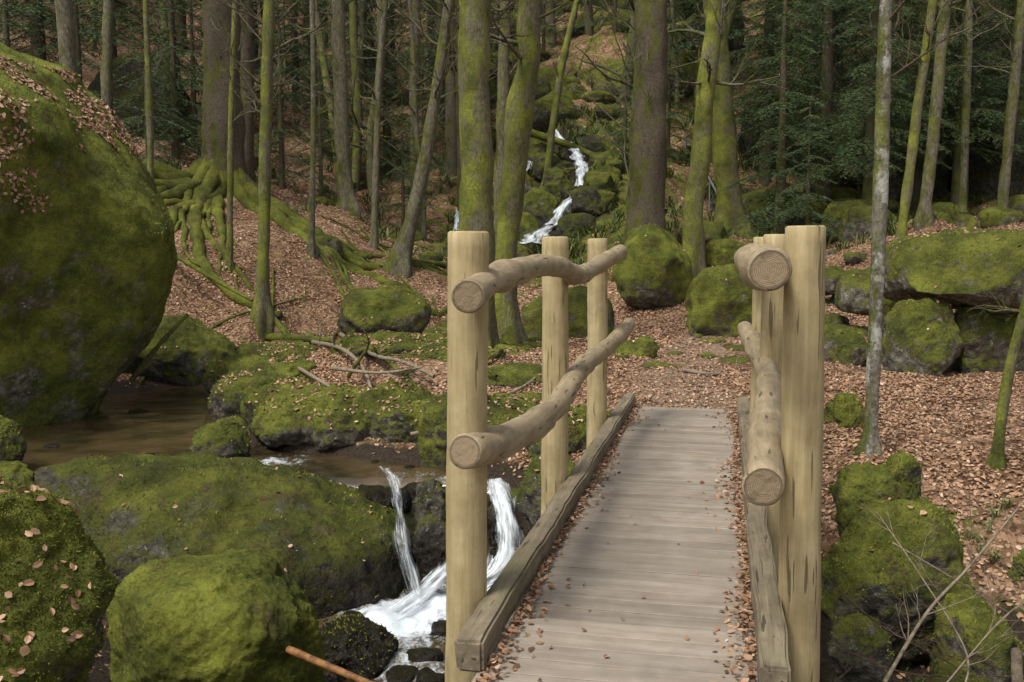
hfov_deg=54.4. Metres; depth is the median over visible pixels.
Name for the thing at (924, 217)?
beech tree
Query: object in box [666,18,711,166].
fir tree
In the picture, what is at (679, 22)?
stone
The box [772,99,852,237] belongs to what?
fir tree
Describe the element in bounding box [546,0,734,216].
bare tree
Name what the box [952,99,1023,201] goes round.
boulder
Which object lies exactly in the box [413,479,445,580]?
boulder
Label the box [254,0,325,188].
fir tree
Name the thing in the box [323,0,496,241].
bare tree
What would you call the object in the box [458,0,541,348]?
beech tree
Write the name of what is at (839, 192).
stone
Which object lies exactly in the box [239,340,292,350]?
moss hummock
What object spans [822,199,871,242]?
boulder
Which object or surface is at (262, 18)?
bare tree
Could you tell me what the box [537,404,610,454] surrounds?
moss hummock
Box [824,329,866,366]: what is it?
boulder
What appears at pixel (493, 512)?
stone
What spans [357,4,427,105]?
bare tree
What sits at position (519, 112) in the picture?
beech tree
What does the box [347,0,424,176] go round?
fir tree
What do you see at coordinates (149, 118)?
sapling
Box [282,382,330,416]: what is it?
moss hummock
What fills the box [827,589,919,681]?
bramble
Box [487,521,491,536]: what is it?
stone
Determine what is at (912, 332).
boulder
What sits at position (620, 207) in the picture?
stone
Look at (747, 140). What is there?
conifer tree
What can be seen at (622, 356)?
stone
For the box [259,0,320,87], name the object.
bare tree
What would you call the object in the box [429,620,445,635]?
stone
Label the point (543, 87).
stone
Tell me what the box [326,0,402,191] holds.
bare tree
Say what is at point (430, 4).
fir tree
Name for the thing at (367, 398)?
moss hummock
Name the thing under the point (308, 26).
bare tree
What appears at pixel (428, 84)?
bare tree
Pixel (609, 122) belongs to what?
fallen branch
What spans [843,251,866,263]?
stone
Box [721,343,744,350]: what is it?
stone
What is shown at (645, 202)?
spruce tree
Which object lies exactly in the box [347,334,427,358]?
moss hummock
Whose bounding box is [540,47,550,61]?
stone
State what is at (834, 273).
boulder
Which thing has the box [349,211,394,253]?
fallen branch
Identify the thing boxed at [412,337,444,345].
moss hummock
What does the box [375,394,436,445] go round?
moss hummock
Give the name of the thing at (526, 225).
stone
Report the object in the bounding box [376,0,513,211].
bare tree
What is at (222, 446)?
boulder
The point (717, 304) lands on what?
boulder
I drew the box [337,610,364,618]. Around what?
stone
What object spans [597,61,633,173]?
fir tree
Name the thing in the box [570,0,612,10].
stone
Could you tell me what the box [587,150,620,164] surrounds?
stone
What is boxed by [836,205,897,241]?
stone
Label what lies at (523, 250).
stone
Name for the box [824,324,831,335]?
stone
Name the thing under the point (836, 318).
stone
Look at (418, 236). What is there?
stone
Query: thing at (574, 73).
fallen branch
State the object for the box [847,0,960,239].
beech tree
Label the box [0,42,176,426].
boulder
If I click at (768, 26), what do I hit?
fir tree
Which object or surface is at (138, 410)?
stone
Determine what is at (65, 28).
beech tree
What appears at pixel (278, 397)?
moss hummock
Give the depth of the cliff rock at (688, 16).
49.71 m
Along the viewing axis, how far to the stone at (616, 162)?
30.09 m
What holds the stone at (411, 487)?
on the ground at (436, 216)
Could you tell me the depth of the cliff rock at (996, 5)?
33.83 m
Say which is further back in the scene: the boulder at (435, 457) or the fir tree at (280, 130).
the fir tree at (280, 130)
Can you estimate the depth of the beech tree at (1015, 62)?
25.46 m
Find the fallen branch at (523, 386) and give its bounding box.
[509,367,540,393]
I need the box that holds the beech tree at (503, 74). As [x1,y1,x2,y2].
[423,0,562,254]
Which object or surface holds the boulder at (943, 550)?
on the ground at (436, 216)
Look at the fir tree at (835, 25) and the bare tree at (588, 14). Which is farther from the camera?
the bare tree at (588, 14)
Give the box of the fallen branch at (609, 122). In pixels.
[595,121,628,131]
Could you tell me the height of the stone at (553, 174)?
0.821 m
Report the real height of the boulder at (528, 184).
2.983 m
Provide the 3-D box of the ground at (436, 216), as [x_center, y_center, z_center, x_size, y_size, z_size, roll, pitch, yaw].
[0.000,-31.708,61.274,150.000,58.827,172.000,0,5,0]
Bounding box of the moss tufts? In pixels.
[0,43,1023,681]
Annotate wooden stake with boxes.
[1011,648,1022,681]
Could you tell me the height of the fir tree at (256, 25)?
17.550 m
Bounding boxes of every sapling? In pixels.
[127,0,174,180]
[191,0,289,272]
[291,0,354,257]
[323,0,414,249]
[539,0,581,187]
[966,292,1023,469]
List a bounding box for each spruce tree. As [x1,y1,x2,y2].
[136,0,531,386]
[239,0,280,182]
[571,0,706,281]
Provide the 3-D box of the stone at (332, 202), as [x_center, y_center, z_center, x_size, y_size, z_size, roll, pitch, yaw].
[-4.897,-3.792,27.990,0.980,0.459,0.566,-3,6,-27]
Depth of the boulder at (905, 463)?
7.34 m
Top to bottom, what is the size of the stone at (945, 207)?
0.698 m
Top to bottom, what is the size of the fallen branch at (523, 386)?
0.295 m
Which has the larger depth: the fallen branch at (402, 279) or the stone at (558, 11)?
the stone at (558, 11)
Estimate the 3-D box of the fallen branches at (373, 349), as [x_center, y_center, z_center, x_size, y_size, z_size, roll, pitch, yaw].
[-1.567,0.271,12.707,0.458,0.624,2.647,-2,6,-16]
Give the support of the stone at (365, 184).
on the ground at (436, 216)
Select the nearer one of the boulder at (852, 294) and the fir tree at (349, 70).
the boulder at (852, 294)
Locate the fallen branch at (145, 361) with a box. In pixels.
[129,313,188,381]
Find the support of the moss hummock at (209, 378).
on the ground at (436, 216)
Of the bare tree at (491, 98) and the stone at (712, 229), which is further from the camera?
the bare tree at (491, 98)
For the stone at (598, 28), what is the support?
on the ground at (436, 216)
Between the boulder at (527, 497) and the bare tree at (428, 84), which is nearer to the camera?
the boulder at (527, 497)
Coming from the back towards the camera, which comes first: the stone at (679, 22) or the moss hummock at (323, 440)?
the stone at (679, 22)
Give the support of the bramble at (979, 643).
on the ground at (436, 216)
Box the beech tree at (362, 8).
[345,0,376,165]
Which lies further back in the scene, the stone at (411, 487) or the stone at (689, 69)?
the stone at (689, 69)
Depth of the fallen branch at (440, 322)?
21.85 m
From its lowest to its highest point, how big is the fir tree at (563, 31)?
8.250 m
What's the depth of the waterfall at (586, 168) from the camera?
29.85 m
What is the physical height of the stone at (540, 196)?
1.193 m
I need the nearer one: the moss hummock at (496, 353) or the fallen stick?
the fallen stick
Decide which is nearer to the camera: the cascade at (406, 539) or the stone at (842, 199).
the cascade at (406, 539)
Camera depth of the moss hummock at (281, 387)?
12.42 m
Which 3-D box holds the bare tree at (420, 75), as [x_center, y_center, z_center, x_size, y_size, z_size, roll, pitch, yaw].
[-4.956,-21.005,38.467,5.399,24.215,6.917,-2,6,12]
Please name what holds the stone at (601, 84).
on the ground at (436, 216)
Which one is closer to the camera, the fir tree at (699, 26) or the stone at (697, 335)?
the stone at (697, 335)
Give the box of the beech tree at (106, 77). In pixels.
[100,0,113,109]
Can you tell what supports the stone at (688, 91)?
on the ground at (436, 216)
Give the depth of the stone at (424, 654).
7.61 m
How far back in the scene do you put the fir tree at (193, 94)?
29.21 m
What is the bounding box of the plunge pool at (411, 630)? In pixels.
[318,580,515,681]
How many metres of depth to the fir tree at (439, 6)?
36.99 m
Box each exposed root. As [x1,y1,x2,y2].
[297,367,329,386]
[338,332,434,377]
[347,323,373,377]
[443,338,505,377]
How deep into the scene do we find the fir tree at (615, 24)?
46.70 m
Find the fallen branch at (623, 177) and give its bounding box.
[564,167,627,180]
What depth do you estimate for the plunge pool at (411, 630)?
8.44 m
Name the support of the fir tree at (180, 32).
on the ground at (436, 216)
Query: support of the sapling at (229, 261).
on the ground at (436, 216)
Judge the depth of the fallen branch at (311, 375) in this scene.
12.44 m
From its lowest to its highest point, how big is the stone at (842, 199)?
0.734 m
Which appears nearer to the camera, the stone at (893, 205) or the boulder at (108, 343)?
the boulder at (108, 343)
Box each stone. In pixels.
[42,443,60,447]
[128,408,148,412]
[254,155,258,169]
[257,165,276,178]
[275,311,282,317]
[306,196,328,205]
[318,234,342,257]
[324,665,345,681]
[327,198,336,205]
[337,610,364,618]
[353,180,367,190]
[353,250,371,259]
[358,484,392,508]
[385,487,411,513]
[385,665,418,681]
[390,230,423,240]
[402,482,419,514]
[403,524,416,570]
[404,465,415,468]
[404,514,415,524]
[406,647,443,661]
[416,666,444,681]
[419,251,443,260]
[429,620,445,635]
[487,497,489,516]
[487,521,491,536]
[488,487,518,518]
[488,494,492,505]
[488,519,523,552]
[489,52,497,78]
[489,74,496,102]
[491,11,517,40]
[492,51,517,70]
[494,71,550,99]
[517,242,533,256]
[518,212,543,242]
[523,197,540,211]
[524,187,561,212]
[527,142,556,162]
[527,208,559,233]
[529,137,546,146]
[532,90,583,131]
[532,153,559,179]
[538,67,580,90]
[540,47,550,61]
[541,182,563,202]
[543,167,568,185]
[553,160,572,171]
[554,0,570,15]
[554,179,577,201]
[555,213,595,238]
[569,186,605,215]
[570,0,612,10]
[572,12,607,37]
[572,141,606,156]
[577,169,617,192]
[580,90,614,103]
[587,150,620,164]
[589,58,624,87]
[590,165,621,179]
[591,65,633,100]
[592,159,624,174]
[593,104,621,120]
[594,20,622,33]
[598,189,621,210]
[599,9,630,24]
[609,354,628,358]
[612,204,624,217]
[617,0,627,8]
[643,361,669,367]
[667,21,681,39]
[667,45,694,64]
[667,63,694,98]
[667,351,684,354]
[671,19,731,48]
[671,76,691,94]
[677,221,723,246]
[693,333,703,337]
[699,337,724,343]
[699,352,717,357]
[718,355,749,362]
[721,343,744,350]
[741,189,789,214]
[803,165,857,192]
[824,313,849,324]
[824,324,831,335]
[826,198,856,205]
[826,249,838,255]
[826,324,867,337]
[830,294,834,303]
[831,187,859,199]
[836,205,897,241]
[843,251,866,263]
[888,198,899,212]
[932,197,947,202]
[932,202,956,216]
[934,212,952,223]
[950,213,977,227]
[954,204,969,214]
[978,207,1023,228]
[992,194,1023,213]
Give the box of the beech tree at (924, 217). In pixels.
[912,0,996,230]
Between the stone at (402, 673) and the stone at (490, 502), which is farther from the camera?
the stone at (490, 502)
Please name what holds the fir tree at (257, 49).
on the ground at (436, 216)
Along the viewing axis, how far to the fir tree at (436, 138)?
30.53 m
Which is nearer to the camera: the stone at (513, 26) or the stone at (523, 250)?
the stone at (523, 250)
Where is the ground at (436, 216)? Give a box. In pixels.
[0,0,1023,681]
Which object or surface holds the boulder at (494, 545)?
on the ground at (436, 216)
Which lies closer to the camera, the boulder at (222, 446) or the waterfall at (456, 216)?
the boulder at (222, 446)
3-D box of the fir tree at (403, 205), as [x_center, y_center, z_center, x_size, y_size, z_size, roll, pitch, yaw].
[-3.014,-4.416,27.425,2.218,4.400,2.180,0,5,-5]
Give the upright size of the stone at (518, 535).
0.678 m
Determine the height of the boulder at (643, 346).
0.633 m
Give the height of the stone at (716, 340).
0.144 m
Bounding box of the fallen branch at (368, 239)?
[318,214,392,248]
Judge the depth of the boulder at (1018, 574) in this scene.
6.74 m
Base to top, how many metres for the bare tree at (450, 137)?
20.068 m
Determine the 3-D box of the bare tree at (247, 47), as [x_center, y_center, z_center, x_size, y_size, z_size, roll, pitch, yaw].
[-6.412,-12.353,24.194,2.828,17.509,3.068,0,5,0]
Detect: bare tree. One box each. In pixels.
[45,0,97,51]
[114,0,177,59]
[136,1,202,78]
[149,0,261,92]
[184,0,295,120]
[258,0,300,79]
[258,0,331,96]
[259,0,300,71]
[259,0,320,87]
[259,19,290,69]
[271,0,377,193]
[297,0,424,201]
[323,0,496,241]
[324,1,392,118]
[324,1,420,83]
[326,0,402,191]
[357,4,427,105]
[366,0,376,85]
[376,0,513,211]
[395,0,424,94]
[420,0,435,104]
[443,2,515,176]
[489,0,541,151]
[493,0,517,51]
[545,0,580,47]
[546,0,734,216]
[575,2,668,114]
[576,0,635,101]
[584,0,618,35]
[631,0,704,112]
[688,0,759,112]
[791,0,845,89]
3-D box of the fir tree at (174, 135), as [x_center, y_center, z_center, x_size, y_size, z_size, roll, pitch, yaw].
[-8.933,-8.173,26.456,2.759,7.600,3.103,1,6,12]
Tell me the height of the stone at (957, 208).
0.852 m
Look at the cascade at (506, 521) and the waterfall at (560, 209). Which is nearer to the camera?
the cascade at (506, 521)
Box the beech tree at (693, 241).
[672,0,786,278]
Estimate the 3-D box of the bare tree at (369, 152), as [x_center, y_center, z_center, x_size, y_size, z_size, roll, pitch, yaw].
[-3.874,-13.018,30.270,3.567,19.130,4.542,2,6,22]
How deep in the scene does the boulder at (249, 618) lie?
5.22 m
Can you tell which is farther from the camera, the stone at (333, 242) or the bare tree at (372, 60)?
the bare tree at (372, 60)
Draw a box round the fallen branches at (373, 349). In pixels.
[362,340,419,392]
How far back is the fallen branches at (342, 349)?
13.90 m
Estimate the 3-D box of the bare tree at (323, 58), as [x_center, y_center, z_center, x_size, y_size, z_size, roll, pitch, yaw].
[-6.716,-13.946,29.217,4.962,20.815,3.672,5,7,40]
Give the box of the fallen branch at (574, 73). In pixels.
[571,36,592,75]
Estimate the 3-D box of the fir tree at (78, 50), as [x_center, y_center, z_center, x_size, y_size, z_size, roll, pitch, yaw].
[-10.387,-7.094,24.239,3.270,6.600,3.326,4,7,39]
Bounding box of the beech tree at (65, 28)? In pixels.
[54,0,77,75]
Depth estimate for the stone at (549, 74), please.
40.76 m
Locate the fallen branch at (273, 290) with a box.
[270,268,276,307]
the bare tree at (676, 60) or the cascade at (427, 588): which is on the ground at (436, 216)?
the bare tree at (676, 60)
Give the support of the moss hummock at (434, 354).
on the ground at (436, 216)
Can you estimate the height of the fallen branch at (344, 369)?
0.332 m
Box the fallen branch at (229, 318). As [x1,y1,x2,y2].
[210,290,309,328]
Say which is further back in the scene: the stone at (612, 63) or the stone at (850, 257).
the stone at (612, 63)
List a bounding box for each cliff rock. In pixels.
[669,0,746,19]
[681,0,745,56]
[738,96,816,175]
[809,23,1023,163]
[857,92,955,201]
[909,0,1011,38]
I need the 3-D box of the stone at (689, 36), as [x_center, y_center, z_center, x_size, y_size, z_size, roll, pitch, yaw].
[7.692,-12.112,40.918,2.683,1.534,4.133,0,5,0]
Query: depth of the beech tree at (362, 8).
32.09 m
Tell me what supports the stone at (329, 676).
in the plunge pool at (411, 630)
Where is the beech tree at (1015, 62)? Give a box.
[945,0,1023,207]
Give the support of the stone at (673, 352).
on the ground at (436, 216)
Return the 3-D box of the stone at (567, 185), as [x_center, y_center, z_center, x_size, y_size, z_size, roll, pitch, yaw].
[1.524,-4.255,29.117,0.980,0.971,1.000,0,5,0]
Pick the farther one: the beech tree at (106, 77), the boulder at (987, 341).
the beech tree at (106, 77)
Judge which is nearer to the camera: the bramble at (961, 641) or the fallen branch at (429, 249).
the bramble at (961, 641)
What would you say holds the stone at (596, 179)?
on the ground at (436, 216)
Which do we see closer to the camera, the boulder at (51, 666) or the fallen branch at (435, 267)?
the boulder at (51, 666)
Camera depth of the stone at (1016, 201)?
25.95 m
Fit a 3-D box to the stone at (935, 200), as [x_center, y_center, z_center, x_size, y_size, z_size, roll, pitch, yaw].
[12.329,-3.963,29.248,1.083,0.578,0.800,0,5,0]
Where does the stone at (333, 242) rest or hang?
on the ground at (436, 216)
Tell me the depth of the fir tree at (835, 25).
34.99 m
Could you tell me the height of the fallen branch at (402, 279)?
1.514 m
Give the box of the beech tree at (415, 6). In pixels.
[365,0,457,231]
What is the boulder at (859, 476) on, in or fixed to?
on the ground at (436, 216)
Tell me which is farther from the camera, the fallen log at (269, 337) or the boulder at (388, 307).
the boulder at (388, 307)
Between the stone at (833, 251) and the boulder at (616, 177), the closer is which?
the stone at (833, 251)
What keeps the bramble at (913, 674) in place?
on the ground at (436, 216)
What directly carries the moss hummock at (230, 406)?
on the ground at (436, 216)
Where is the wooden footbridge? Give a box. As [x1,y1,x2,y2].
[445,225,825,681]
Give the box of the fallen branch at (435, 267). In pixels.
[425,263,447,273]
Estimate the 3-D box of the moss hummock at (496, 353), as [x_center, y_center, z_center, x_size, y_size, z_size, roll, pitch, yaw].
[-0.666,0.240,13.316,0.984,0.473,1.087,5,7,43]
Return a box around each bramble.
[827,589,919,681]
[829,463,969,681]
[837,588,1022,681]
[845,631,1023,681]
[882,481,1023,681]
[892,542,1023,655]
[946,547,1023,681]
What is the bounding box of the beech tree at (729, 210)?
[668,0,759,238]
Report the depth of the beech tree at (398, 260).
22.60 m
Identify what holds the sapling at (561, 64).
on the ground at (436, 216)
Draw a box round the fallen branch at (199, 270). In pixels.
[177,253,252,301]
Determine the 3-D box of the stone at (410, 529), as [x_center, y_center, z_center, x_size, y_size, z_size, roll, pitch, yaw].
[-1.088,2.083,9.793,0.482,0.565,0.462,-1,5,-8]
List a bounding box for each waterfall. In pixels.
[453,209,458,229]
[519,225,554,243]
[546,196,571,224]
[555,130,584,185]
[569,156,587,171]
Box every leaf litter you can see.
[476,402,756,681]
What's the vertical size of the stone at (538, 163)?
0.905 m
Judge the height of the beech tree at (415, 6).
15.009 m
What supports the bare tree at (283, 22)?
on the ground at (436, 216)
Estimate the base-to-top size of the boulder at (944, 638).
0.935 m
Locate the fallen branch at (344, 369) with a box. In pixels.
[331,359,431,387]
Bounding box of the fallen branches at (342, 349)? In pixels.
[311,318,372,388]
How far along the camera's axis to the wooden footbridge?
4.31 m
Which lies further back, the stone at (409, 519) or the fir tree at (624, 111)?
the fir tree at (624, 111)
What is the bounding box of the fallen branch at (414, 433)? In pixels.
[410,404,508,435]
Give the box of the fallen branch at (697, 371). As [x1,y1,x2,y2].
[683,348,746,375]
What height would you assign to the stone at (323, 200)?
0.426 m
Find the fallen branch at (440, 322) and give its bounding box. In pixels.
[431,296,443,326]
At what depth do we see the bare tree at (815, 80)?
37.87 m
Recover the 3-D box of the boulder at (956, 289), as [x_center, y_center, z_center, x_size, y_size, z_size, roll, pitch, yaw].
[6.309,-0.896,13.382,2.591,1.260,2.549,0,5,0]
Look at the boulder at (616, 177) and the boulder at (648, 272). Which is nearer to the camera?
the boulder at (648, 272)
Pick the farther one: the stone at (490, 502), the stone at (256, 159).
the stone at (256, 159)
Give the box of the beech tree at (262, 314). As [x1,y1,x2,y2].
[203,0,349,340]
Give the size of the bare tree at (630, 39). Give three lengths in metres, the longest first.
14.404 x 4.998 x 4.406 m
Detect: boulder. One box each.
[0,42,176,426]
[0,415,26,461]
[0,461,35,487]
[0,481,117,681]
[33,451,412,618]
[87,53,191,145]
[106,549,324,681]
[124,314,240,385]
[191,416,250,457]
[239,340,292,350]
[320,615,398,679]
[337,284,431,334]
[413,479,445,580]
[416,392,490,467]
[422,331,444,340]
[443,317,446,327]
[488,523,497,582]
[515,343,533,348]
[517,454,575,529]
[521,285,614,338]
[524,173,533,195]
[561,83,587,99]
[576,68,591,80]
[607,171,623,185]
[612,224,692,309]
[612,336,657,358]
[685,263,751,337]
[705,238,744,267]
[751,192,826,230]
[821,497,974,663]
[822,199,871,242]
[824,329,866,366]
[824,392,864,428]
[825,265,844,295]
[828,461,908,535]
[828,613,893,681]
[835,268,870,315]
[881,297,963,375]
[882,297,894,331]
[883,228,1023,313]
[883,450,921,499]
[929,589,1023,681]
[950,305,1023,373]
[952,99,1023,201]
[1007,553,1023,582]
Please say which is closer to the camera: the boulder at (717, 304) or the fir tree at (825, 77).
the boulder at (717, 304)
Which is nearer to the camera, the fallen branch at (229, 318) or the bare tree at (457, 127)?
the fallen branch at (229, 318)
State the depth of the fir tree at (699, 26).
36.89 m
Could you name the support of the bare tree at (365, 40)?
on the ground at (436, 216)
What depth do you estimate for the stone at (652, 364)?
12.63 m
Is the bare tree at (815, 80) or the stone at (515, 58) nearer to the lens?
the bare tree at (815, 80)
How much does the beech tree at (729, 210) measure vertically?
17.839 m
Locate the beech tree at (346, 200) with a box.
[309,0,373,220]
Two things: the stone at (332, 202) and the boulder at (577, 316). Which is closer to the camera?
the boulder at (577, 316)
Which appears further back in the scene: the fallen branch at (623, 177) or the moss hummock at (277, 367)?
the fallen branch at (623, 177)
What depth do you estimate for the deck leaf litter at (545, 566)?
4.79 m
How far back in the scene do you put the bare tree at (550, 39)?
51.98 m
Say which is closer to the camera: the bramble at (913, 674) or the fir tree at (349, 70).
the bramble at (913, 674)
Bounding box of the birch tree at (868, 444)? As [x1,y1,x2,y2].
[854,0,989,457]
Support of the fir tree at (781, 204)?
on the ground at (436, 216)
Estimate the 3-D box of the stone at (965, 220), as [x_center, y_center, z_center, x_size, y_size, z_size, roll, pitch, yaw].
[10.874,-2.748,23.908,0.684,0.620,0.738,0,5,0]
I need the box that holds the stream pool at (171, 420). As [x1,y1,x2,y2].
[21,386,509,493]
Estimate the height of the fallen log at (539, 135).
1.116 m
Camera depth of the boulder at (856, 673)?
5.78 m
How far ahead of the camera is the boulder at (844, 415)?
9.30 m
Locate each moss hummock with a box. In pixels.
[202,354,285,393]
[208,374,275,421]
[226,354,284,375]
[238,343,311,358]
[240,355,316,379]
[240,376,303,431]
[243,372,315,427]
[250,400,311,447]
[260,340,317,351]
[268,378,313,392]
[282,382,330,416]
[299,383,358,445]
[311,405,370,450]
[327,384,374,399]
[330,330,417,354]
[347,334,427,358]
[351,379,430,439]
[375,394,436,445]
[398,342,488,361]
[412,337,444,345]
[422,326,446,334]
[425,342,506,359]
[432,419,488,449]
[487,362,541,387]
[487,393,540,426]
[492,345,530,354]
[492,391,541,400]
[527,443,538,458]
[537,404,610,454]
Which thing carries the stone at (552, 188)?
on the ground at (436, 216)
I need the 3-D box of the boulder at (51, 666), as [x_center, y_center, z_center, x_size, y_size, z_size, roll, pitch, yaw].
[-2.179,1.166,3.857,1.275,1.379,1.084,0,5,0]
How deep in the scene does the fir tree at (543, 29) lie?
48.74 m
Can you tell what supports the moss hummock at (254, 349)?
on the ground at (436, 216)
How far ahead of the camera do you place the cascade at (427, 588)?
8.84 m
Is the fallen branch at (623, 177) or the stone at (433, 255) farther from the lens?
the fallen branch at (623, 177)
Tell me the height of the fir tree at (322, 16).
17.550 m
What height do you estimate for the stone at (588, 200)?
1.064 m
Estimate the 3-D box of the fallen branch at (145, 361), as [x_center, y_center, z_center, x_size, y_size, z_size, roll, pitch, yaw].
[-5.122,0.105,14.405,1.038,1.027,0.110,2,6,18]
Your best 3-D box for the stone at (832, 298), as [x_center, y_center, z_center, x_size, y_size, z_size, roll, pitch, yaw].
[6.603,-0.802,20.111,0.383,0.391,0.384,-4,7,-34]
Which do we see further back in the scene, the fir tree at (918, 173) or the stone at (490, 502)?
the fir tree at (918, 173)
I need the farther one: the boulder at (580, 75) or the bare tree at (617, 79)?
the boulder at (580, 75)
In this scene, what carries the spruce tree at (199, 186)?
on the ground at (436, 216)
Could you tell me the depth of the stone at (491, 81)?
40.74 m
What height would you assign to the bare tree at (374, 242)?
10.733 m
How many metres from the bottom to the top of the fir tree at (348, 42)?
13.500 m
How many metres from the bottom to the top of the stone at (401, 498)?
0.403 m
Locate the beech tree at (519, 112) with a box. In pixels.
[452,0,570,344]
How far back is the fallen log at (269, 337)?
18.49 m
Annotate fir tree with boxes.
[0,0,44,47]
[0,0,141,66]
[22,0,195,58]
[27,0,144,119]
[114,0,194,168]
[115,0,200,54]
[116,0,203,158]
[154,0,203,151]
[175,0,319,68]
[184,4,291,124]
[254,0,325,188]
[254,0,329,109]
[281,0,330,47]
[285,43,355,199]
[287,0,396,171]
[302,0,424,96]
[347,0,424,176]
[364,105,441,241]
[374,0,512,124]
[382,56,456,199]
[393,0,492,41]
[408,0,496,133]
[424,4,545,73]
[430,98,495,169]
[516,0,567,61]
[554,0,608,35]
[574,0,630,32]
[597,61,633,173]
[616,0,779,107]
[619,0,696,21]
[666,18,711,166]
[676,0,860,186]
[720,0,840,235]
[737,0,921,203]
[751,0,913,91]
[754,0,847,42]
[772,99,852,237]
[784,0,970,200]
[802,0,937,38]
[814,0,1007,210]
[862,0,1023,205]
[946,0,1023,125]
[997,73,1023,192]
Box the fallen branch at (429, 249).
[414,243,447,260]
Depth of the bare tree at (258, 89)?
29.07 m
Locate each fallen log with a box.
[264,333,334,343]
[531,129,593,156]
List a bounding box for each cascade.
[386,469,418,591]
[389,563,445,620]
[487,478,519,589]
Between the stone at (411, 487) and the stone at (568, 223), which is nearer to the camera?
the stone at (411, 487)
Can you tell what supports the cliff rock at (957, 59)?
on the ground at (436, 216)
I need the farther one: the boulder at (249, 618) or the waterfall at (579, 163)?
the waterfall at (579, 163)
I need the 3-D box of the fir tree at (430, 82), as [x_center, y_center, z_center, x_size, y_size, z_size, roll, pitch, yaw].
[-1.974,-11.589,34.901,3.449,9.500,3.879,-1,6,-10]
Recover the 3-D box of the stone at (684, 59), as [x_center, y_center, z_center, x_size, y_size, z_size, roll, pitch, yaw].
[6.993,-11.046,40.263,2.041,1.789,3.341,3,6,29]
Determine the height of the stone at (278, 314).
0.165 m
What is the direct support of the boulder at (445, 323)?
on the ground at (436, 216)
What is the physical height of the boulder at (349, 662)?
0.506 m
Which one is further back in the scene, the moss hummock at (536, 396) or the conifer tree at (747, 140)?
the conifer tree at (747, 140)
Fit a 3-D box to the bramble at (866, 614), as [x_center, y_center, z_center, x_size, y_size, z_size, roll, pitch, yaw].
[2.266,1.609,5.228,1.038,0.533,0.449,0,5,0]
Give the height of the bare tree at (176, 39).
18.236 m
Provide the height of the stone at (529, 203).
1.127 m
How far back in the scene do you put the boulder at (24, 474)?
9.35 m
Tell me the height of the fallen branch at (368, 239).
0.920 m
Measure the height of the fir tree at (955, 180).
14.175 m
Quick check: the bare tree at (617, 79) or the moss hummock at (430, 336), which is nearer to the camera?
the moss hummock at (430, 336)
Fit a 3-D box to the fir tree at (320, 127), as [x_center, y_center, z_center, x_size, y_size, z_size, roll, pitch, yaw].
[-5.748,-6.018,28.621,2.452,4.950,2.495,2,6,17]
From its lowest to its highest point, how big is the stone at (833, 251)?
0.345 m
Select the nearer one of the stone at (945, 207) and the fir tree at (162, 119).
the fir tree at (162, 119)
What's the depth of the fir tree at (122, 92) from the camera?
28.59 m
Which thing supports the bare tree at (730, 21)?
on the ground at (436, 216)
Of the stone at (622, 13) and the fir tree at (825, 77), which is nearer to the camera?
the fir tree at (825, 77)
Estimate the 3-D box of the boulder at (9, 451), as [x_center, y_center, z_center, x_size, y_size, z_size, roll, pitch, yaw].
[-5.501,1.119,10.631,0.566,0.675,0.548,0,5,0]
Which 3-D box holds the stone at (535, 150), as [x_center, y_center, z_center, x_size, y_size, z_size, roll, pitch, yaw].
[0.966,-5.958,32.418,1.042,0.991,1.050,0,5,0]
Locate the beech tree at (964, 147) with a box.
[892,0,1015,210]
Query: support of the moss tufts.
on the ground at (436, 216)
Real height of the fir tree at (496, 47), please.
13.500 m
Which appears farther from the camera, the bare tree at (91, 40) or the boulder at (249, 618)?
the bare tree at (91, 40)
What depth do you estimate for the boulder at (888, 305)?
14.88 m
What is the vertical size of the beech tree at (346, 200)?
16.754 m
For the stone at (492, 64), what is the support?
on the ground at (436, 216)
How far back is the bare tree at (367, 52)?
43.91 m
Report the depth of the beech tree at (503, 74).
21.50 m
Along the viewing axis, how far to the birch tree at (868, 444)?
8.00 m
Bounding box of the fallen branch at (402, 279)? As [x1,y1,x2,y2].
[341,230,418,293]
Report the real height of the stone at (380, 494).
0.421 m
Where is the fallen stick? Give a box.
[285,646,373,681]
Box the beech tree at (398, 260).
[382,0,492,278]
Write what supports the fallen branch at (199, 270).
on the ground at (436, 216)
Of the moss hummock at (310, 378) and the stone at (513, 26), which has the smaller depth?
the moss hummock at (310, 378)
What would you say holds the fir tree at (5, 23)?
on the ground at (436, 216)
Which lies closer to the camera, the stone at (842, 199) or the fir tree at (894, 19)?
the stone at (842, 199)
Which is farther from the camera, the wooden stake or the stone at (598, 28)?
the stone at (598, 28)
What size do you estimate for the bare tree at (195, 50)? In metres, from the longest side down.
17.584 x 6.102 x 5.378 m
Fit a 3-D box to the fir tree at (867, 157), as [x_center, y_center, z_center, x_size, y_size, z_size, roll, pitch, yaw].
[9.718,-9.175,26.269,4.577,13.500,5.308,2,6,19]
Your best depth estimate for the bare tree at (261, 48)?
40.43 m
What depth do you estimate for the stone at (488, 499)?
10.02 m
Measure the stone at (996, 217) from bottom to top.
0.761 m

